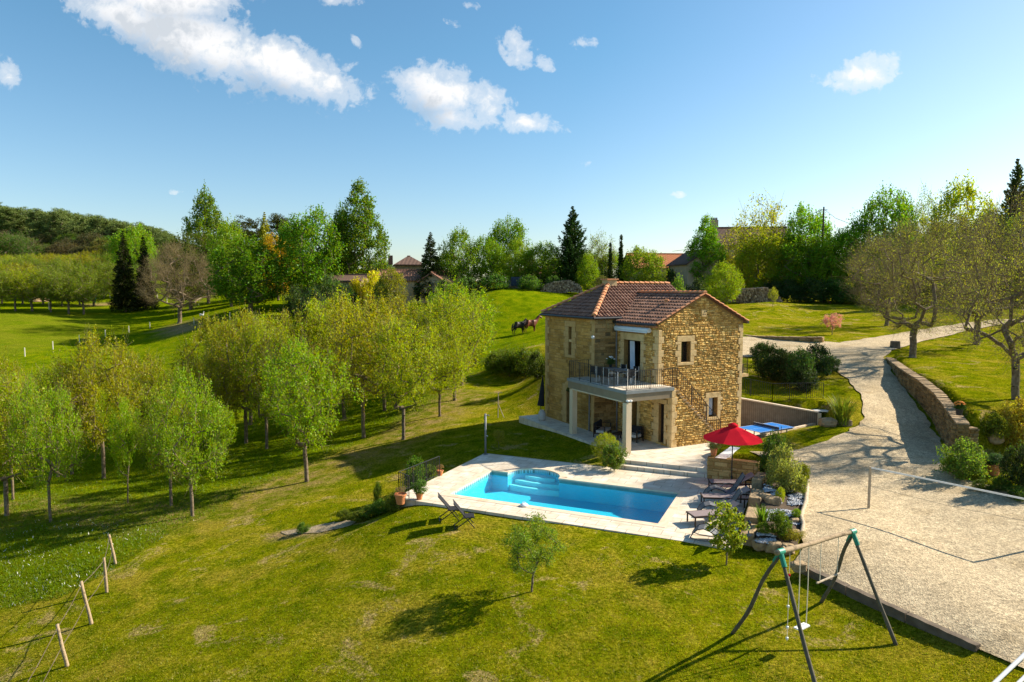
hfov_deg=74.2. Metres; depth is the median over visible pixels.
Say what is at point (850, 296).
hedge shrub
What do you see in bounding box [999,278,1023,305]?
hedge shrub
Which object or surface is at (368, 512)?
shrub
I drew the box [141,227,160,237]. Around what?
pine tree
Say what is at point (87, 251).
orchard tree
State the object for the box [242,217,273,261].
pine tree
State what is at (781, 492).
shrub
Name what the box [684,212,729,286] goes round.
broadleaf tree
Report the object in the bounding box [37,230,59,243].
woodland tree
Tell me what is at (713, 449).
flower pot
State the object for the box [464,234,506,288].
broadleaf tree
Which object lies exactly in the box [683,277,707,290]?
hedge shrub
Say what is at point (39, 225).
pine tree
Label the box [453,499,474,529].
folding chair
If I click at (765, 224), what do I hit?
broadleaf tree
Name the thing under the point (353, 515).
shrub
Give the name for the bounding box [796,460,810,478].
shrub
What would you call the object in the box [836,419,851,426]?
garden rock
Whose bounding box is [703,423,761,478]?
red parasol
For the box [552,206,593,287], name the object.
spruce tree
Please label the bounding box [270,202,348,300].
broadleaf tree
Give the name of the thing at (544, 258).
broadleaf tree
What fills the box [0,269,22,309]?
orchard tree
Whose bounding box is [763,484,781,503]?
white pebbles
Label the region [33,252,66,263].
orchard tree
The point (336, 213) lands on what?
poplar tree
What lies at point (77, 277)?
orchard tree
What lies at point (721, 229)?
tall farmhouse
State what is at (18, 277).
orchard tree
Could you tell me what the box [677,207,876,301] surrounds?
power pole
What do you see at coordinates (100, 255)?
orchard tree
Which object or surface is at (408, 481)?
railing
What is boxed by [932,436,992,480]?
shrub
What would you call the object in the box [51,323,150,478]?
orchard tree
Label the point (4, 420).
orchard tree
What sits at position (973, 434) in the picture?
rockery wall
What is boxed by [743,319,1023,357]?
gravel track
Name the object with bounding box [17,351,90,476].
orchard tree
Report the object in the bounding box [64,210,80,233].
pine tree
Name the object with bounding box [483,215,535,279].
broadleaf tree
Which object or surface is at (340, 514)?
shrub
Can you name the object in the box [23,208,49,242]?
pine tree
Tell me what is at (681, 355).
window
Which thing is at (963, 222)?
walnut tree
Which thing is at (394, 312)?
orchard tree
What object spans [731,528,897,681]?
log swing set
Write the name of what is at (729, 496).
sun lounger
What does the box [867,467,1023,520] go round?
volleyball net
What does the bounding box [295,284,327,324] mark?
hedge shrub
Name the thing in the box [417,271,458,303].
stone cottage
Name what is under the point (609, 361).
flower pot
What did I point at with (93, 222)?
pine tree
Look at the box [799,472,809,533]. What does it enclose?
edging log
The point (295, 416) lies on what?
orchard tree
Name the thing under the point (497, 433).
shrub
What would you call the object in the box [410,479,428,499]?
flower pot
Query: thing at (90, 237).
woodland tree
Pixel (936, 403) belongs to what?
garden wall
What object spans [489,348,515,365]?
bank bush
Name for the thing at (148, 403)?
orchard tree
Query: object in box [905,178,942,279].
broadleaf tree
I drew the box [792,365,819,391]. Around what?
evergreen bush
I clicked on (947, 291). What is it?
hedge shrub
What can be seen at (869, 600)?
timber sleeper
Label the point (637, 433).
garden sofa
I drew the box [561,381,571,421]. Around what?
door
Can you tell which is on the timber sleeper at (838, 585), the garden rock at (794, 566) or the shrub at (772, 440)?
the garden rock at (794, 566)
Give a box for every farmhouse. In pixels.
[371,269,453,305]
[707,218,787,296]
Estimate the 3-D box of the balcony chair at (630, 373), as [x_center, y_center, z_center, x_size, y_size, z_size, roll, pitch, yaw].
[6.237,1.906,36.086,0.527,0.900,0.465,-2,5,-26]
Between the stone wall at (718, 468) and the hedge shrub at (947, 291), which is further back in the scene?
the hedge shrub at (947, 291)
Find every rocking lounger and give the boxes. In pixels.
[690,511,739,541]
[697,487,741,509]
[703,472,744,492]
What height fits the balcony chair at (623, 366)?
0.900 m
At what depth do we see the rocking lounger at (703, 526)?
23.50 m
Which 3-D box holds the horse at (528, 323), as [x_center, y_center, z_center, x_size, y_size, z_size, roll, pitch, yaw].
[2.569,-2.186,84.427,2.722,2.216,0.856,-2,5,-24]
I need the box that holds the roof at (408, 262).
[388,255,423,268]
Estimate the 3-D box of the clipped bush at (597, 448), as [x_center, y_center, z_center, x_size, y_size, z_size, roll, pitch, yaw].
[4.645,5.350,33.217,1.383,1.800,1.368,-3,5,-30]
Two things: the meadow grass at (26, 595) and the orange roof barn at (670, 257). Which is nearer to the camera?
the meadow grass at (26, 595)
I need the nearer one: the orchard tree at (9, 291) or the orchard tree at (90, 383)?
the orchard tree at (90, 383)
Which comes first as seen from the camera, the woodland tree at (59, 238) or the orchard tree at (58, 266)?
the orchard tree at (58, 266)
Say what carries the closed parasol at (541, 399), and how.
on the patio
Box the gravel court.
[795,472,1023,667]
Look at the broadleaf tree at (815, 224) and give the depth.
113.38 m
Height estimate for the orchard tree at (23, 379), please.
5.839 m
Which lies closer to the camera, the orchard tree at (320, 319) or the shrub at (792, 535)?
the shrub at (792, 535)
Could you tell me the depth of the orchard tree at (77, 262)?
161.56 m
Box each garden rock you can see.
[752,538,766,550]
[758,493,770,499]
[764,495,781,505]
[765,540,781,552]
[780,542,794,554]
[790,517,799,522]
[790,560,806,572]
[818,417,836,426]
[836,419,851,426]
[988,431,1004,444]
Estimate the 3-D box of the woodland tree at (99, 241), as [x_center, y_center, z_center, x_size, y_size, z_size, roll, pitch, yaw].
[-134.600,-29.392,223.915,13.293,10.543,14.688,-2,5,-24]
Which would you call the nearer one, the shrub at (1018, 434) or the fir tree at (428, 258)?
the shrub at (1018, 434)
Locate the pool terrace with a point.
(678, 527)
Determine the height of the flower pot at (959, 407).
0.691 m
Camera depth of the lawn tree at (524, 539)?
20.11 m
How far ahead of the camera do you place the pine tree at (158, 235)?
242.71 m
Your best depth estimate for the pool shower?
35.51 m
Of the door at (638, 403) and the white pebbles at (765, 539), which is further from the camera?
the door at (638, 403)
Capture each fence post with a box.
[55,624,68,666]
[79,581,92,624]
[103,557,107,592]
[108,534,116,564]
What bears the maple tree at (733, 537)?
on the ground at (38, 329)
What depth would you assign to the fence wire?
20.19 m
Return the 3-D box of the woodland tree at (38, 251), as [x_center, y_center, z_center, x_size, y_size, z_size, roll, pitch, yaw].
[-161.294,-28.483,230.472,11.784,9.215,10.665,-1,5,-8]
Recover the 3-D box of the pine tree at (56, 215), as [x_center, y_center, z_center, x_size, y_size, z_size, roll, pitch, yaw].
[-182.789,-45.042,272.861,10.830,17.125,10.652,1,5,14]
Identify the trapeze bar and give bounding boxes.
[816,538,840,583]
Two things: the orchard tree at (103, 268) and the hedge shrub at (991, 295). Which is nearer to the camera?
the hedge shrub at (991, 295)
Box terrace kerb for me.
[709,423,815,449]
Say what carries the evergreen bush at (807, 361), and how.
on the ground at (38, 329)
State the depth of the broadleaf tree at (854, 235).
109.04 m
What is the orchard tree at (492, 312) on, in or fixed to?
on the ground at (38, 329)
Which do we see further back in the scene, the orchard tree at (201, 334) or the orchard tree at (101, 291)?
the orchard tree at (101, 291)
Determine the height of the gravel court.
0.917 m
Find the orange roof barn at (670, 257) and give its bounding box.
[624,253,683,283]
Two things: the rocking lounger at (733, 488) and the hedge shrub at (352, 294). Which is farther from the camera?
the hedge shrub at (352, 294)
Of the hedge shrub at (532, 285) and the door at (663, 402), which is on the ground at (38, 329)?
the hedge shrub at (532, 285)
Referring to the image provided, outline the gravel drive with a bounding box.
[751,347,957,478]
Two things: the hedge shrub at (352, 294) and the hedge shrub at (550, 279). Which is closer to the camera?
the hedge shrub at (352, 294)
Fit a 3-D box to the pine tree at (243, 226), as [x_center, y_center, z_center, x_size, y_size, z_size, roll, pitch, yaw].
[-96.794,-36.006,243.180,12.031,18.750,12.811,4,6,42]
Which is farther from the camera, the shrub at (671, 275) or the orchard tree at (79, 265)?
the orchard tree at (79, 265)
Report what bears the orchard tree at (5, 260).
on the ground at (38, 329)
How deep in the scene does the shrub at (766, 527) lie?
23.01 m
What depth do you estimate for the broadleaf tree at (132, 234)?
161.98 m
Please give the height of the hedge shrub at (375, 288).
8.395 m
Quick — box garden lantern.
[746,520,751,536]
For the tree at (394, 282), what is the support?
on the ground at (38, 329)
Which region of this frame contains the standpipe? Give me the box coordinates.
[498,392,503,416]
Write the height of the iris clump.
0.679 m
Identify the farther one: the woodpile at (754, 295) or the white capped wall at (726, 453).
the woodpile at (754, 295)
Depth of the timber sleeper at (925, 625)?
17.31 m
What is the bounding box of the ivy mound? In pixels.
[592,275,607,289]
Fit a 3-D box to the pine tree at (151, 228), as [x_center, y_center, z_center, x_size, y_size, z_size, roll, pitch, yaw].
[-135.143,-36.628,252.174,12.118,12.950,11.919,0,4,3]
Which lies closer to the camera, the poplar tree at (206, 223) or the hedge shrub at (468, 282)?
the hedge shrub at (468, 282)
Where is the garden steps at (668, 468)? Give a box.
[617,458,706,477]
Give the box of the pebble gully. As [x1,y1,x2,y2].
[281,520,354,534]
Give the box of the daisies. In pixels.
[1,523,153,605]
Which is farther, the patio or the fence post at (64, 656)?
the patio
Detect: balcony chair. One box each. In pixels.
[596,367,608,381]
[603,368,615,384]
[615,364,626,380]
[622,369,635,385]
[626,366,638,375]
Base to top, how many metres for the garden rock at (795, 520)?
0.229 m
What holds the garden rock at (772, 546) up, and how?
on the rockery bed
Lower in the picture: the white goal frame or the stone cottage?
the white goal frame
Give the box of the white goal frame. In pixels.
[992,652,1023,681]
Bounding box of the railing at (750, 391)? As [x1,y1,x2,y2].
[743,378,823,399]
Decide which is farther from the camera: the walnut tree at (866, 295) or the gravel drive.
the walnut tree at (866, 295)
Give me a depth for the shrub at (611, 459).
32.20 m
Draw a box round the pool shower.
[483,414,488,454]
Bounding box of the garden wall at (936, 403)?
[885,357,969,455]
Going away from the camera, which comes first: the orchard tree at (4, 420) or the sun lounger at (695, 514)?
the sun lounger at (695, 514)
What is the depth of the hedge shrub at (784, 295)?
106.84 m
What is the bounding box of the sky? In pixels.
[0,0,1023,281]
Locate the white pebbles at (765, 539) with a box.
[755,532,776,543]
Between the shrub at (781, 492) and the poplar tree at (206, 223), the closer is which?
the shrub at (781, 492)
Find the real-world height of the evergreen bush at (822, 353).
3.034 m
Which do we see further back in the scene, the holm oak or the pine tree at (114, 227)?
the pine tree at (114, 227)
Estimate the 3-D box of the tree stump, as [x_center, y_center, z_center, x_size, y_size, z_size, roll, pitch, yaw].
[33.578,0.314,59.305,0.900,0.630,0.900,0,4,0]
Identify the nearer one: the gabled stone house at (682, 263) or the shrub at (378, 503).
the shrub at (378, 503)
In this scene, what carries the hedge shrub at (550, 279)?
on the ground at (38, 329)
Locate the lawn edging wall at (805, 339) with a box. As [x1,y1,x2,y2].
[745,335,823,341]
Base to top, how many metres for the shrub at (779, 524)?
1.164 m
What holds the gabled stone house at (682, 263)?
on the ground at (38, 329)
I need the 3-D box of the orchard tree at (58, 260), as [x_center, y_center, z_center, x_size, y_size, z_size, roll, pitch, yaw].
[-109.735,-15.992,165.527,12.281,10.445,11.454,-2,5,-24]
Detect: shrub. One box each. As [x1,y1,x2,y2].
[279,283,306,317]
[294,521,310,533]
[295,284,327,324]
[310,270,342,314]
[332,284,359,317]
[336,509,349,520]
[346,511,364,522]
[348,271,366,309]
[357,504,377,518]
[359,267,387,305]
[369,498,388,514]
[371,271,396,309]
[373,480,381,503]
[383,489,406,511]
[401,453,428,489]
[423,463,437,481]
[434,274,455,299]
[455,275,484,293]
[478,271,509,289]
[493,430,504,443]
[516,274,543,289]
[544,274,564,287]
[598,440,629,471]
[659,265,677,290]
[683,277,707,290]
[755,520,771,533]
[756,458,767,472]
[759,429,789,480]
[761,441,805,492]
[762,279,786,298]
[767,508,792,538]
[771,277,802,302]
[774,487,785,501]
[774,528,806,540]
[786,276,835,302]
[788,473,809,493]
[791,508,800,517]
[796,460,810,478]
[818,277,854,303]
[831,276,885,304]
[866,277,910,302]
[901,280,954,302]
[928,278,981,302]
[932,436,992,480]
[968,479,996,491]
[970,282,1016,304]
[980,410,1015,438]
[988,474,1013,491]
[994,435,1023,488]
[998,388,1023,450]
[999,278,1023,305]
[1005,485,1023,501]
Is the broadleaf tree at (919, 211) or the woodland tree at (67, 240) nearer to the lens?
the broadleaf tree at (919, 211)
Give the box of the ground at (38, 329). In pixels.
[0,239,1023,681]
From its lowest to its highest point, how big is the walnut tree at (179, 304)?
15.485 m
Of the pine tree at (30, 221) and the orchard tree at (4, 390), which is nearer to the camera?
the orchard tree at (4, 390)
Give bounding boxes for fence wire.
[28,537,112,681]
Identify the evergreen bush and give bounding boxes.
[748,339,786,379]
[749,341,768,355]
[768,346,797,363]
[773,349,798,382]
[780,345,816,387]
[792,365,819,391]
[800,339,837,376]
[820,355,841,372]
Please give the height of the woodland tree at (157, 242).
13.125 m
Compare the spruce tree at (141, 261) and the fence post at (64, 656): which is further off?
the spruce tree at (141, 261)
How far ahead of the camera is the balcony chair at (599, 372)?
36.77 m
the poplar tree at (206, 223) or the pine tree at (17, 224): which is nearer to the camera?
the poplar tree at (206, 223)
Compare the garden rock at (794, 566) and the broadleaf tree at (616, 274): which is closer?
the garden rock at (794, 566)
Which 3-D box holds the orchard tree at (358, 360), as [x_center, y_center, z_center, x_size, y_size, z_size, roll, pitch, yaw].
[-10.021,1.402,44.770,6.560,10.721,6.623,-3,5,-33]
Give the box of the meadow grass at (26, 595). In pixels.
[0,312,543,607]
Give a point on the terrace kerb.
(796, 427)
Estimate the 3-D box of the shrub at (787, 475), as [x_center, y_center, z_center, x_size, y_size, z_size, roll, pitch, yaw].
[10.975,5.147,27.253,1.700,2.422,1.666,4,6,42]
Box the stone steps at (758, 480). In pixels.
[740,472,767,546]
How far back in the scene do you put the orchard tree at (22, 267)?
146.00 m
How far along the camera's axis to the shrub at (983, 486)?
27.42 m
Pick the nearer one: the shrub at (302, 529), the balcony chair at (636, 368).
the shrub at (302, 529)
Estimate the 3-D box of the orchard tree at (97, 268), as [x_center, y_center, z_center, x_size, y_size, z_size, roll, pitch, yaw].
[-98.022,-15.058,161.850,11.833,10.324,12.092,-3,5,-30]
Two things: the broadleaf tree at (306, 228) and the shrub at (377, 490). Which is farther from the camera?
the broadleaf tree at (306, 228)
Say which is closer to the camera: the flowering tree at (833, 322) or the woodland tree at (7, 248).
the flowering tree at (833, 322)
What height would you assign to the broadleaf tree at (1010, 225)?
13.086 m
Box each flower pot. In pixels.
[394,486,406,504]
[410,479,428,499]
[437,464,443,475]
[605,356,615,366]
[706,441,721,455]
[953,401,965,415]
[983,453,1002,475]
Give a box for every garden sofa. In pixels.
[593,419,610,436]
[631,425,643,442]
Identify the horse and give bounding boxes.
[511,318,526,333]
[523,315,541,331]
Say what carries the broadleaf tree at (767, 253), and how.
on the ground at (38, 329)
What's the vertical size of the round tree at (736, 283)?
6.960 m
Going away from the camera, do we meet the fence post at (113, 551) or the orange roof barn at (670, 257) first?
the fence post at (113, 551)
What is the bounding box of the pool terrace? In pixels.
[395,454,751,548]
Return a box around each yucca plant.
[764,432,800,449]
[824,392,866,425]
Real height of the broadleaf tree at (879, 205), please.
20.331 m
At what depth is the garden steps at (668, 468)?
32.14 m
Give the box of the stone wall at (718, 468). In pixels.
[707,455,759,483]
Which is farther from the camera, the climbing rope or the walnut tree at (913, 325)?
the walnut tree at (913, 325)
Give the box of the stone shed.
[516,268,547,288]
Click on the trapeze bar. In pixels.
(829, 577)
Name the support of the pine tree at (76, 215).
on the ground at (38, 329)
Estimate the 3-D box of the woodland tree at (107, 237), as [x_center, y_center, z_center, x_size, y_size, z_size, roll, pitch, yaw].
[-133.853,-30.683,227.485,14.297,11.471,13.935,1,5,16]
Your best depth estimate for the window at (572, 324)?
41.20 m
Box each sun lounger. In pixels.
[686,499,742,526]
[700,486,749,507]
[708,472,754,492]
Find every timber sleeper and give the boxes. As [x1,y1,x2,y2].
[801,566,849,594]
[846,585,909,622]
[905,612,980,651]
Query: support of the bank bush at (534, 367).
on the ground at (38, 329)
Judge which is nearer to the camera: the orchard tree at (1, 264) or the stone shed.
the stone shed
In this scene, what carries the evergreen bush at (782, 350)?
on the ground at (38, 329)
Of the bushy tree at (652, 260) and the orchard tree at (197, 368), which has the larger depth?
the bushy tree at (652, 260)
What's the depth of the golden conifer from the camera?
138.32 m
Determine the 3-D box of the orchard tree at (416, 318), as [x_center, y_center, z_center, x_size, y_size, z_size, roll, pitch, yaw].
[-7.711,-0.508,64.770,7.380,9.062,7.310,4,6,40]
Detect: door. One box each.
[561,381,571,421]
[619,332,645,380]
[630,401,640,432]
[655,399,666,443]
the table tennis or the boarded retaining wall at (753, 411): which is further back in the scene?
the boarded retaining wall at (753, 411)
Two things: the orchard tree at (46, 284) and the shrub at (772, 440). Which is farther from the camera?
the orchard tree at (46, 284)
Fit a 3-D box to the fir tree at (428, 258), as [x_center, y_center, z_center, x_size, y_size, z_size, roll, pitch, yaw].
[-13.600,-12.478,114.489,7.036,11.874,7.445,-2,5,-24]
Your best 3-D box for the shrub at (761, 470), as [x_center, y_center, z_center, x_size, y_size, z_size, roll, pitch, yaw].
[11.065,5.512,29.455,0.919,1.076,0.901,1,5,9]
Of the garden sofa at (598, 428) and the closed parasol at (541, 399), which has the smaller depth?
the garden sofa at (598, 428)
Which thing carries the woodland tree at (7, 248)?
on the ground at (38, 329)
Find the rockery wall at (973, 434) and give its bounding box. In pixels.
[950,424,979,451]
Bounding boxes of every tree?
[0,206,25,236]
[0,229,48,256]
[0,235,23,256]
[0,236,46,254]
[0,252,25,267]
[0,253,45,273]
[0,260,17,303]
[0,261,41,303]
[0,265,57,310]
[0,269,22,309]
[0,270,38,310]
[0,346,47,499]
[0,364,60,515]
[0,365,57,468]
[1,207,26,234]
[1,371,46,405]
[3,365,84,521]
[13,206,30,238]
[15,262,57,303]
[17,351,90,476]
[18,251,47,259]
[19,245,52,257]
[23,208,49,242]
[23,265,72,311]
[26,215,41,236]
[26,233,57,245]
[26,362,102,474]
[29,211,58,238]
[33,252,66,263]
[35,253,67,268]
[35,259,77,305]
[36,269,95,313]
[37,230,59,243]
[38,255,84,272]
[39,207,71,242]
[42,241,84,258]
[43,208,74,242]
[50,233,79,244]
[51,255,71,268]
[51,265,111,313]
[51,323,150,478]
[52,237,82,255]
[52,253,84,261]
[61,263,103,304]
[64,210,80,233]
[64,254,102,263]
[64,259,91,272]
[65,213,85,233]
[65,215,102,235]
[65,258,115,305]
[67,244,92,258]
[70,250,98,259]
[74,231,103,246]
[81,237,110,253]
[83,251,117,273]
[84,214,111,239]
[85,257,109,298]
[86,259,135,294]
[89,247,111,263]
[91,233,118,254]
[98,241,138,263]
[101,218,120,235]
[101,220,131,237]
[101,347,175,450]
[103,222,160,292]
[104,392,146,502]
[106,231,144,312]
[123,224,147,240]
[126,371,202,505]
[133,239,218,323]
[134,235,159,308]
[137,234,182,273]
[140,355,234,516]
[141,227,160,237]
[144,225,164,239]
[150,229,171,240]
[166,311,257,425]
[180,179,231,302]
[180,349,245,451]
[192,397,237,478]
[195,300,283,443]
[199,229,300,312]
[200,216,257,306]
[200,305,280,424]
[224,308,303,448]
[229,215,258,256]
[239,300,329,433]
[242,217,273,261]
[252,232,295,299]
[253,324,365,481]
[264,213,288,248]
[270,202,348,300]
[274,218,310,291]
[274,289,364,430]
[298,278,384,418]
[313,282,409,437]
[323,200,358,273]
[331,176,391,275]
[344,286,425,410]
[358,310,444,439]
[371,259,393,268]
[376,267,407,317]
[397,296,463,377]
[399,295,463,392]
[411,312,475,416]
[412,285,501,400]
[413,232,444,298]
[422,272,501,384]
[431,223,484,287]
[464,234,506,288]
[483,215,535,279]
[500,235,532,278]
[501,511,569,591]
[521,240,563,288]
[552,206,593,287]
[575,251,599,292]
[583,227,618,286]
[593,250,624,278]
[607,242,612,278]
[617,234,623,283]
[619,244,668,283]
[671,270,685,290]
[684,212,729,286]
[702,260,744,302]
[705,500,749,564]
[710,217,763,287]
[721,190,799,286]
[732,228,801,287]
[758,226,837,301]
[768,287,777,303]
[782,200,835,284]
[799,231,851,295]
[819,312,844,333]
[823,220,884,288]
[835,208,1017,357]
[838,233,937,325]
[846,180,919,281]
[883,227,924,287]
[903,206,1023,344]
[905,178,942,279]
[911,168,997,289]
[929,176,1023,399]
[956,204,1014,285]
[984,158,1023,283]
[986,213,1023,288]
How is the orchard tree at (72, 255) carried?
on the ground at (38, 329)
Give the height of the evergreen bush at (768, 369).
3.197 m
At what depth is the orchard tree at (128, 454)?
34.61 m
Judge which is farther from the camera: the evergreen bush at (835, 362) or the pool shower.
the evergreen bush at (835, 362)
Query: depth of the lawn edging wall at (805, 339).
64.79 m
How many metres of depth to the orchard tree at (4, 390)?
33.38 m
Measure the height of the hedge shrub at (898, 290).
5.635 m
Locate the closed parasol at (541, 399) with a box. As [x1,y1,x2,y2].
[537,376,543,409]
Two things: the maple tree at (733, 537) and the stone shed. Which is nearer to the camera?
the maple tree at (733, 537)
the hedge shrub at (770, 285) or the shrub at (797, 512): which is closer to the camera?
the shrub at (797, 512)
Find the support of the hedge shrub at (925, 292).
on the ground at (38, 329)
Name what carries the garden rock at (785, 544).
on the ground at (38, 329)
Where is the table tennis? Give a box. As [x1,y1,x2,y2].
[740,422,794,437]
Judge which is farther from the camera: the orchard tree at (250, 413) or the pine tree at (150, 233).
the pine tree at (150, 233)
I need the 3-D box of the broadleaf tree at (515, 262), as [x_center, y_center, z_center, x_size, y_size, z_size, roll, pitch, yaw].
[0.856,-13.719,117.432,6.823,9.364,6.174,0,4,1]
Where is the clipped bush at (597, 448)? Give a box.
[590,432,619,463]
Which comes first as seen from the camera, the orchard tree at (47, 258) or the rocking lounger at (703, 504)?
the rocking lounger at (703, 504)
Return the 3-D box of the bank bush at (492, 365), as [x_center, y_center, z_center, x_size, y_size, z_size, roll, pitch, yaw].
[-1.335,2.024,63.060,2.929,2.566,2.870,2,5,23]
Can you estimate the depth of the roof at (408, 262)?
132.23 m
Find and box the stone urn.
[538,410,545,420]
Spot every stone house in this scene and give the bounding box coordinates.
[539,279,748,452]
[666,250,728,296]
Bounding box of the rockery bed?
[755,469,803,544]
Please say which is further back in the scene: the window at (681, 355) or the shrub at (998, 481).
the window at (681, 355)
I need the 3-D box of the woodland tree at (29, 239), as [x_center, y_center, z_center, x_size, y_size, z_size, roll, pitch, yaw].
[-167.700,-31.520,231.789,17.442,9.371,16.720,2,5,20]
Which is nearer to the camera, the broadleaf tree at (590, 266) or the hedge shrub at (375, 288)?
the hedge shrub at (375, 288)
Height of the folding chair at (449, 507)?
1.002 m
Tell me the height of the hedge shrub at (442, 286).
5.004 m
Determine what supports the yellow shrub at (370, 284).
on the ground at (38, 329)
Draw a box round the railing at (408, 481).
[398,456,439,495]
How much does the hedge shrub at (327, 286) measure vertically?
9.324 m
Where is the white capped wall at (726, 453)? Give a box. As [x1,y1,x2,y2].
[715,446,738,458]
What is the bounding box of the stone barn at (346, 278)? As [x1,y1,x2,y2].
[328,274,371,314]
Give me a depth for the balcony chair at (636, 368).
37.07 m
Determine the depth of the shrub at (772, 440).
28.37 m
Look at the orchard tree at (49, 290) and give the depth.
128.13 m
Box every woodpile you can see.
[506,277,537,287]
[540,280,582,292]
[728,287,782,302]
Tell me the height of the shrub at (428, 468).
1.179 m
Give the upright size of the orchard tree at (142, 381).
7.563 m
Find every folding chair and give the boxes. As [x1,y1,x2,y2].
[438,493,458,521]
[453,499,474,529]
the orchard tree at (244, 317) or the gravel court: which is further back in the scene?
the orchard tree at (244, 317)
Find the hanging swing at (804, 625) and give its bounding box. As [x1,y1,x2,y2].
[794,547,809,629]
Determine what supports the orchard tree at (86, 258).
on the ground at (38, 329)
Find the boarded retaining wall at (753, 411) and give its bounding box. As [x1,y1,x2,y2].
[741,397,827,426]
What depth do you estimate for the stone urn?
42.79 m
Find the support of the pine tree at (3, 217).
on the ground at (38, 329)
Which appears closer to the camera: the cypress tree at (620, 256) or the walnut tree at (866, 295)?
the walnut tree at (866, 295)
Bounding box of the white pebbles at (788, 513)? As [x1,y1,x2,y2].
[765,508,800,524]
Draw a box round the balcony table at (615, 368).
[598,367,631,384]
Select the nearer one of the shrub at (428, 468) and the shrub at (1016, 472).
the shrub at (1016, 472)
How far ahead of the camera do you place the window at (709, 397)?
38.39 m
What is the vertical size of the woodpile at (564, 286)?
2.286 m
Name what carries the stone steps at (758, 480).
on the ground at (38, 329)
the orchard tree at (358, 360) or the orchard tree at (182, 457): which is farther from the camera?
the orchard tree at (358, 360)
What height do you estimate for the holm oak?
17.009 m
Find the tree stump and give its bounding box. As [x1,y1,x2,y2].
[890,341,900,348]
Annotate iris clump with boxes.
[751,502,770,522]
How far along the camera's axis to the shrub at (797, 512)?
24.65 m
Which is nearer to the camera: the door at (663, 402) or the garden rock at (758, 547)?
the garden rock at (758, 547)
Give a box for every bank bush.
[485,350,507,373]
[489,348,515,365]
[493,346,524,375]
[509,343,539,377]
[522,347,544,378]
[523,348,544,361]
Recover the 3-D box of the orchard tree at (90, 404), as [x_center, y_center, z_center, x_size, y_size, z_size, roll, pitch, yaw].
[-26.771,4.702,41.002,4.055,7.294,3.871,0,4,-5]
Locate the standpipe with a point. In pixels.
(498, 404)
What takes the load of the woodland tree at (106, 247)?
on the ground at (38, 329)
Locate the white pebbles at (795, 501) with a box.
[786,490,803,505]
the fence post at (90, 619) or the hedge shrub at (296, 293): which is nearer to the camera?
the fence post at (90, 619)
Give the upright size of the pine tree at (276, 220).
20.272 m
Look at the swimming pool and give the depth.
30.35 m
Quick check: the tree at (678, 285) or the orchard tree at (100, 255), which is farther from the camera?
the orchard tree at (100, 255)
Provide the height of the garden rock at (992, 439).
0.668 m
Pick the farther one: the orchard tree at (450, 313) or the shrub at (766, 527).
the orchard tree at (450, 313)
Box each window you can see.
[564,321,576,357]
[675,335,696,365]
[704,392,722,419]
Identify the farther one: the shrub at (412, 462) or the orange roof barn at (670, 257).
the orange roof barn at (670, 257)
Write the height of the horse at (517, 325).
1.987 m
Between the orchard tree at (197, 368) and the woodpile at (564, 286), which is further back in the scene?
the woodpile at (564, 286)
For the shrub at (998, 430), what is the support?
on the ground at (38, 329)
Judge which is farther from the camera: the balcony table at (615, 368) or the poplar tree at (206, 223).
the poplar tree at (206, 223)
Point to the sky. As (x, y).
(647, 119)
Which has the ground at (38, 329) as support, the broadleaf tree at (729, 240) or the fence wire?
the broadleaf tree at (729, 240)
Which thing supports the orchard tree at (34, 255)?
on the ground at (38, 329)
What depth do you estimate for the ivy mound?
105.27 m
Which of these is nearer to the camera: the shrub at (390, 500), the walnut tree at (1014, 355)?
the shrub at (390, 500)
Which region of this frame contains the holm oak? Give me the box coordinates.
[151,225,219,309]
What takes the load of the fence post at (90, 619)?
on the ground at (38, 329)
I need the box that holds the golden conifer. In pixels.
[253,212,281,295]
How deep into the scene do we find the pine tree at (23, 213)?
296.44 m
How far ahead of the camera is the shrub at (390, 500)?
27.71 m
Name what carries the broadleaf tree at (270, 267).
on the ground at (38, 329)
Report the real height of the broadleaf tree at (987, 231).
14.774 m
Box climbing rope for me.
[786,555,790,639]
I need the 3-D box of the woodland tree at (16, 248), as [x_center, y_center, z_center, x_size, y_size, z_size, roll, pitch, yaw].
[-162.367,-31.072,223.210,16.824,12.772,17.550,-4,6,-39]
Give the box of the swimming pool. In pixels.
[440,467,687,527]
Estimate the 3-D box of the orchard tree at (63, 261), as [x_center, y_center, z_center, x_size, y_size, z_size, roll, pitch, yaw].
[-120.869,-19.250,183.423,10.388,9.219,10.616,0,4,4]
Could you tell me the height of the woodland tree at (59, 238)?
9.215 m
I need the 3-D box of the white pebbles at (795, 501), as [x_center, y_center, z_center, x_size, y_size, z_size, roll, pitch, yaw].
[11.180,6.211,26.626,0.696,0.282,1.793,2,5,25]
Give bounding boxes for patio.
[519,414,759,466]
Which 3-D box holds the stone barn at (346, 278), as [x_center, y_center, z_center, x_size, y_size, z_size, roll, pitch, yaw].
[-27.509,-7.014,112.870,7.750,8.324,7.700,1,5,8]
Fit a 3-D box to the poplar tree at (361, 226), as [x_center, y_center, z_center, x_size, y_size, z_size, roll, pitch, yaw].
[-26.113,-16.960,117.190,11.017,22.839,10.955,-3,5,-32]

